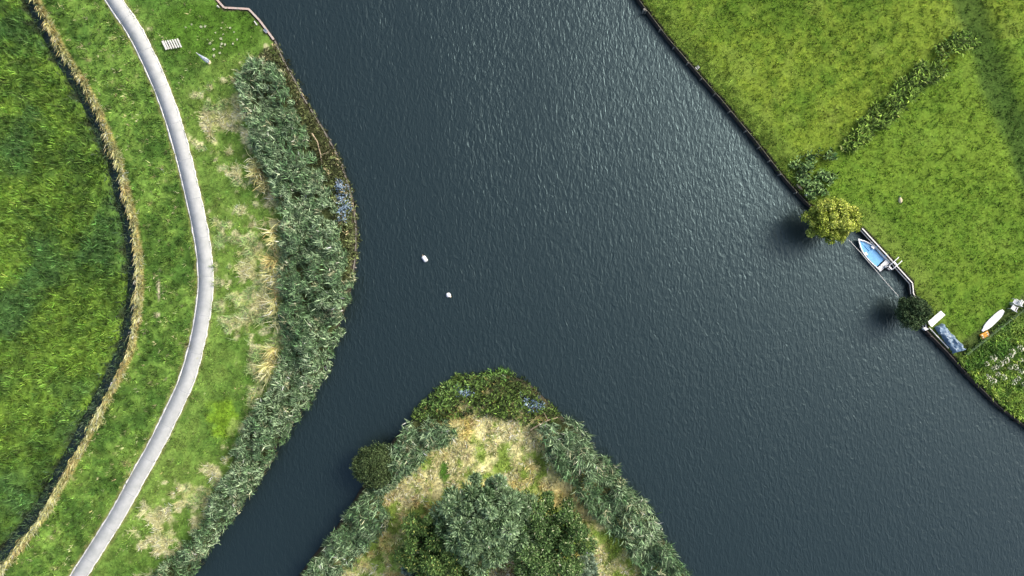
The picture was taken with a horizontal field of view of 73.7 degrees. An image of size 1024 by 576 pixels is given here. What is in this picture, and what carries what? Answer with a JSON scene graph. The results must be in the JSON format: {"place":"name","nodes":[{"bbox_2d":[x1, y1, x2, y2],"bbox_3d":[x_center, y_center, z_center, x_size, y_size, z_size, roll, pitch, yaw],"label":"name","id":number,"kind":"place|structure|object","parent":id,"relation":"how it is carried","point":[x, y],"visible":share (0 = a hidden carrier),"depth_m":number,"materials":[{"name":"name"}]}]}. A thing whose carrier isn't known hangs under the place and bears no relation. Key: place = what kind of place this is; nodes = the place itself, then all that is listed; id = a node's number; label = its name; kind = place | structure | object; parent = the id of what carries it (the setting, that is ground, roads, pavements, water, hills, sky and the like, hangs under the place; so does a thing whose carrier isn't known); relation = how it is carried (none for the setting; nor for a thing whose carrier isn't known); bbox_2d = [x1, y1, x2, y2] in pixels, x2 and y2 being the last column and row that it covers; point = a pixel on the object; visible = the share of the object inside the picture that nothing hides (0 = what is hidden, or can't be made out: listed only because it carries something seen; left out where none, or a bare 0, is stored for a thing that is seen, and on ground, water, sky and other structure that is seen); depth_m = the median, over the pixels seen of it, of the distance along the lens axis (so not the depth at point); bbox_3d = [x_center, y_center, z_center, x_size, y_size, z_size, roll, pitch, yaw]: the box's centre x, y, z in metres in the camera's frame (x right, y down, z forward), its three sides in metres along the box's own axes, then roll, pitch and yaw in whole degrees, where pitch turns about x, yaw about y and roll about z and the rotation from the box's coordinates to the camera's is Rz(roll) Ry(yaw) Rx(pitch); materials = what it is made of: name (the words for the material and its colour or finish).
{"place":"outdoors","nodes":[
{"label":"outdoors","id":0,"kind":"place"},
{"bbox_2d":[69,0,213,575],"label":"cycle path","id":1,"kind":"structure","parent":0,"point":[187,376],"depth_m":76.16,"materials":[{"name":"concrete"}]},
{"bbox_2d":[0,0,1023,575],"bbox_3d":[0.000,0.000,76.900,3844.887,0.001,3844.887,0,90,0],"label":"river water","id":2,"kind":"structure","parent":0,"point":[592,210],"depth_m":76.90,"materials":[{"name":"blue liquid"}]},
{"bbox_2d":[858,239,889,271],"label":"motor boat","id":3,"kind":"object","parent":2,"relation":"on","point":[873,254],"visible":1,"depth_m":76.54,"materials":[{"name":"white plastic"}]},
{"bbox_2d":[0,0,1023,575],"bbox_3d":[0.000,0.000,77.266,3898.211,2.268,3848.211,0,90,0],"label":"ground","id":4,"kind":"structure","parent":0,"point":[928,208],"depth_m":76.20,"materials":[{"name":"green plant"}]},
{"bbox_2d":[0,0,137,564],"bbox_3d":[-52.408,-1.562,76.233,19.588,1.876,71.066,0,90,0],"label":"grass","id":5,"kind":"structure","parent":4,"relation":"on","point":[92,175],"depth_m":76.03,"materials":[{"name":"green plant"}]},
{"bbox_2d":[0,0,146,575],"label":"dry reeds","id":6,"kind":"object","parent":4,"relation":"on","point":[137,317],"visible":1,"depth_m":75.72,"materials":[{"name":"beige plant"}]},
{"bbox_2d":[3,0,197,575],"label":"grass","id":7,"kind":"structure","parent":4,"relation":"on","point":[87,540],"depth_m":76.12,"materials":[{"name":"green plant"}]},
{"bbox_2d":[161,38,181,49],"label":"slatted bench","id":8,"kind":"object","parent":4,"relation":"on","point":[168,47],"visible":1,"depth_m":75.75,"materials":[{"name":"white wood"}]},
{"bbox_2d":[92,0,282,575],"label":"grass","id":9,"kind":"structure","parent":4,"relation":"on","point":[209,206],"depth_m":76.15,"materials":[{"name":"green plant"}]},
{"bbox_2d":[197,53,210,63],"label":"folded parasol","id":10,"kind":"object","parent":4,"relation":"on","point":[206,60],"visible":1,"depth_m":75.06,"materials":[{"name":"white fabric"}]},
{"bbox_2d":[126,51,284,575],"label":"dry grass","id":11,"kind":"structure","parent":4,"relation":"on","point":[256,355],"depth_m":75.95,"materials":[{"name":"beige plant"}]},
{"bbox_2d":[216,0,275,40],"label":"quay wall","id":12,"kind":"structure","parent":4,"relation":"on","point":[246,9],"depth_m":76.09,"materials":[{"name":"grey concrete"}]},
{"bbox_2d":[144,55,356,575],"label":"reed bed","id":13,"kind":"object","parent":4,"relation":"on","point":[286,418],"visible":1,"depth_m":74.43,"materials":[{"name":"green plant"}]},
{"bbox_2d":[244,148,281,400],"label":"dry reeds","id":14,"kind":"object","parent":4,"relation":"on","point":[265,367],"visible":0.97,"depth_m":75.22,"materials":[{"name":"beige plant"}]},
{"bbox_2d":[257,42,362,280],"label":"shoreline plants","id":15,"kind":"object","parent":4,"relation":"on","point":[268,55],"visible":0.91,"depth_m":75.60,"materials":[{"name":"green plant"}]},
{"bbox_2d":[311,133,327,161],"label":"fallen branch","id":16,"kind":"object","parent":15,"relation":"on","point":[318,145],"visible":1,"depth_m":75.28,"materials":[{"name":"brown wood"}]},
{"bbox_2d":[274,41,357,272],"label":"timber bank wall","id":17,"kind":"structure","parent":4,"relation":"on","point":[355,221],"depth_m":76.36,"materials":[{"name":"brown wood"}]},
{"bbox_2d":[332,178,352,224],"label":"blue flowers","id":18,"kind":"object","parent":4,"relation":"on","point":[338,184],"visible":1,"depth_m":75.44,"materials":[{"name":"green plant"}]},
{"bbox_2d":[301,488,392,575],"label":"reeds","id":19,"kind":"object","parent":4,"relation":"on","point":[363,527],"visible":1,"depth_m":74.38,"materials":[{"name":"green plant"}]},
{"bbox_2d":[349,440,395,489],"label":"round bush","id":20,"kind":"object","parent":4,"relation":"on","point":[369,464],"visible":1,"depth_m":73.91,"materials":[{"name":"green plant"}]},
{"bbox_2d":[400,566,430,575],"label":"willow bush","id":21,"kind":"object","parent":4,"relation":"on","point":[405,572],"visible":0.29,"depth_m":72.92,"materials":[{"name":"green plant"}]},
{"bbox_2d":[373,415,458,497],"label":"reeds","id":22,"kind":"object","parent":4,"relation":"on","point":[431,436],"visible":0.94,"depth_m":74.33,"materials":[{"name":"green plant"}]},
{"bbox_2d":[392,506,475,575],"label":"leafy tree","id":23,"kind":"object","parent":4,"relation":"on","point":[432,559],"visible":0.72,"depth_m":70.32,"materials":[{"name":"green plant"}]},
{"bbox_2d":[412,366,513,421],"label":"marsh plants","id":24,"kind":"object","parent":4,"relation":"on","point":[458,384],"visible":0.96,"depth_m":75.70,"materials":[{"name":"green plant"}]},
{"bbox_2d":[453,385,474,397],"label":"blue flowers","id":25,"kind":"object","parent":4,"relation":"on","point":[468,392],"visible":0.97,"depth_m":75.42,"materials":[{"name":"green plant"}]},
{"bbox_2d":[453,563,491,575],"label":"leafy tree","id":26,"kind":"object","parent":4,"relation":"on","point":[464,573],"visible":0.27,"depth_m":72.18,"materials":[{"name":"green plant"}]},
{"bbox_2d":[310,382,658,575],"bbox_3d":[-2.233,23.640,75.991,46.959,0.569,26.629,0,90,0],"label":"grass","id":27,"kind":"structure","parent":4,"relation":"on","point":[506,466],"depth_m":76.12,"materials":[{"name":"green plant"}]},
{"bbox_2d":[411,368,561,429],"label":"marsh plants","id":28,"kind":"object","parent":4,"relation":"on","point":[506,405],"visible":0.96,"depth_m":75.48,"materials":[{"name":"green plant"}]},
{"bbox_2d":[530,413,557,429],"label":"fallen branch","id":29,"kind":"object","parent":28,"relation":"on","point":[542,423],"visible":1,"depth_m":75.32,"materials":[{"name":"brown wood"}]},
{"bbox_2d":[427,471,546,575],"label":"willow tree","id":30,"kind":"object","parent":4,"relation":"on","point":[487,520],"visible":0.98,"depth_m":68.74,"materials":[{"name":"green plant"}]},
{"bbox_2d":[326,390,663,575],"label":"dry grass","id":31,"kind":"structure","parent":4,"relation":"on","point":[451,466],"depth_m":76.02,"materials":[{"name":"beige plant"}]},
{"bbox_2d":[513,564,545,575],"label":"leafy tree","id":32,"kind":"object","parent":4,"relation":"on","point":[527,572],"visible":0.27,"depth_m":71.58,"materials":[{"name":"green plant"}]},
{"bbox_2d":[520,392,547,412],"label":"blue flowers","id":33,"kind":"object","parent":4,"relation":"on","point":[533,406],"visible":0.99,"depth_m":75.42,"materials":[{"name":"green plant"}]},
{"bbox_2d":[506,490,599,575],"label":"leafy tree","id":34,"kind":"object","parent":4,"relation":"on","point":[552,537],"visible":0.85,"depth_m":70.25,"materials":[{"name":"green plant"}]},
{"bbox_2d":[559,552,599,575],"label":"willow bush","id":35,"kind":"object","parent":4,"relation":"on","point":[591,568],"visible":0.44,"depth_m":72.41,"materials":[{"name":"green plant"}]},
{"bbox_2d":[535,414,693,575],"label":"reeds","id":36,"kind":"object","parent":4,"relation":"on","point":[562,445],"visible":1,"depth_m":74.45,"materials":[{"name":"green plant"}]},
{"bbox_2d":[636,0,810,207],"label":"timber bank wall","id":37,"kind":"structure","parent":4,"relation":"on","point":[724,105],"depth_m":76.39,"materials":[{"name":"brown wood"}]},
{"bbox_2d":[788,147,839,199],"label":"bank undergrowth","id":38,"kind":"object","parent":4,"relation":"on","point":[828,177],"visible":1,"depth_m":75.67,"materials":[{"name":"green plant"}]},
{"bbox_2d":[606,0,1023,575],"bbox_3d":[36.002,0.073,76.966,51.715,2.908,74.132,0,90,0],"label":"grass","id":39,"kind":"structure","parent":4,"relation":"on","point":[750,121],"depth_m":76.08,"materials":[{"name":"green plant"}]},
{"bbox_2d":[799,197,863,244],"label":"round tree","id":40,"kind":"object","parent":4,"relation":"on","point":[832,219],"visible":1,"depth_m":72.63,"materials":[{"name":"green plant"}]},
{"bbox_2d":[848,239,897,295],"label":"mooring rope","id":41,"kind":"object","parent":40,"relation":"attached to","point":[873,267],"visible":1,"depth_m":76.24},
{"bbox_2d":[860,228,926,327],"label":"quay wall","id":42,"kind":"structure","parent":4,"relation":"on","point":[910,288],"depth_m":76.26,"materials":[{"name":"grey concrete"}]},
{"bbox_2d":[887,257,901,269],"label":"quay ladder","id":43,"kind":"object","parent":42,"relation":"attached to","point":[895,263],"visible":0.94,"depth_m":75.82,"materials":[{"name":"white metal"}]},
{"bbox_2d":[840,27,981,153],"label":"tall weeds","id":44,"kind":"object","parent":4,"relation":"on","point":[922,68],"visible":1,"depth_m":75.47,"materials":[{"name":"green plant"}]},
{"bbox_2d":[893,295,933,330],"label":"dark bush","id":45,"kind":"object","parent":4,"relation":"on","point":[915,312],"visible":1,"depth_m":73.96,"materials":[{"name":"green plant"}]},
{"bbox_2d":[928,311,944,326],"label":"garden table","id":46,"kind":"object","parent":4,"relation":"on","point":[935,319],"visible":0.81,"depth_m":75.68,"materials":[{"name":"white plastic"}]},
{"bbox_2d":[929,327,948,347],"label":"pale batten","id":47,"kind":"object","parent":4,"relation":"on","point":[938,337],"visible":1,"depth_m":76.05,"materials":[{"name":"white wood"}]},
{"bbox_2d":[935,323,965,353],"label":"tarpaulin","id":48,"kind":"object","parent":4,"relation":"on","point":[953,343],"visible":1,"depth_m":75.72,"materials":[{"name":"blue plastic"}]},
{"bbox_2d":[922,330,1023,427],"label":"timber bank wall","id":49,"kind":"structure","parent":4,"relation":"on","point":[959,367],"depth_m":76.39,"materials":[{"name":"brown wood"}]},
{"bbox_2d":[979,331,989,338],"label":"cool bag","id":50,"kind":"object","parent":4,"relation":"on","point":[983,334],"visible":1,"depth_m":75.92,"materials":[{"name":"orange fabric"}]},
{"bbox_2d":[958,305,1023,421],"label":"grass","id":51,"kind":"structure","parent":4,"relation":"on","point":[1005,343],"depth_m":75.85,"materials":[{"name":"green plant"}]},
{"bbox_2d":[981,309,1004,331],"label":"paddle board","id":52,"kind":"object","parent":4,"relation":"on","point":[993,319],"visible":1,"depth_m":76.03,"materials":[{"name":"white plastic"}]},
{"bbox_2d":[989,353,999,361],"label":"flowering plant","id":53,"kind":"object","parent":4,"relation":"on","point":[994,358],"visible":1,"depth_m":75.67,"materials":[{"name":"white plant"}]},
{"bbox_2d":[966,308,1023,354],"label":"wire fence","id":54,"kind":"object","parent":4,"relation":"on","point":[994,332],"visible":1,"depth_m":75.68,"materials":[{"name":"grey metal"}]},
{"bbox_2d":[989,376,1000,386],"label":"flowering plant","id":55,"kind":"object","parent":4,"relation":"on","point":[991,379],"visible":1,"depth_m":75.68,"materials":[{"name":"white plant"}]},
{"bbox_2d":[1004,354,1011,364],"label":"flowering plant","id":56,"kind":"object","parent":4,"relation":"on","point":[1007,358],"visible":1,"depth_m":75.68,"materials":[{"name":"white plant"}]},
{"bbox_2d":[1008,304,1017,311],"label":"garden chair","id":57,"kind":"object","parent":4,"relation":"on","point":[1013,307],"visible":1,"depth_m":75.77,"materials":[{"name":"white plastic"}]},
{"bbox_2d":[1012,298,1022,305],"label":"garden chair","id":58,"kind":"object","parent":4,"relation":"on","point":[1015,302],"visible":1,"depth_m":75.76,"materials":[{"name":"white plastic"}]}
]}

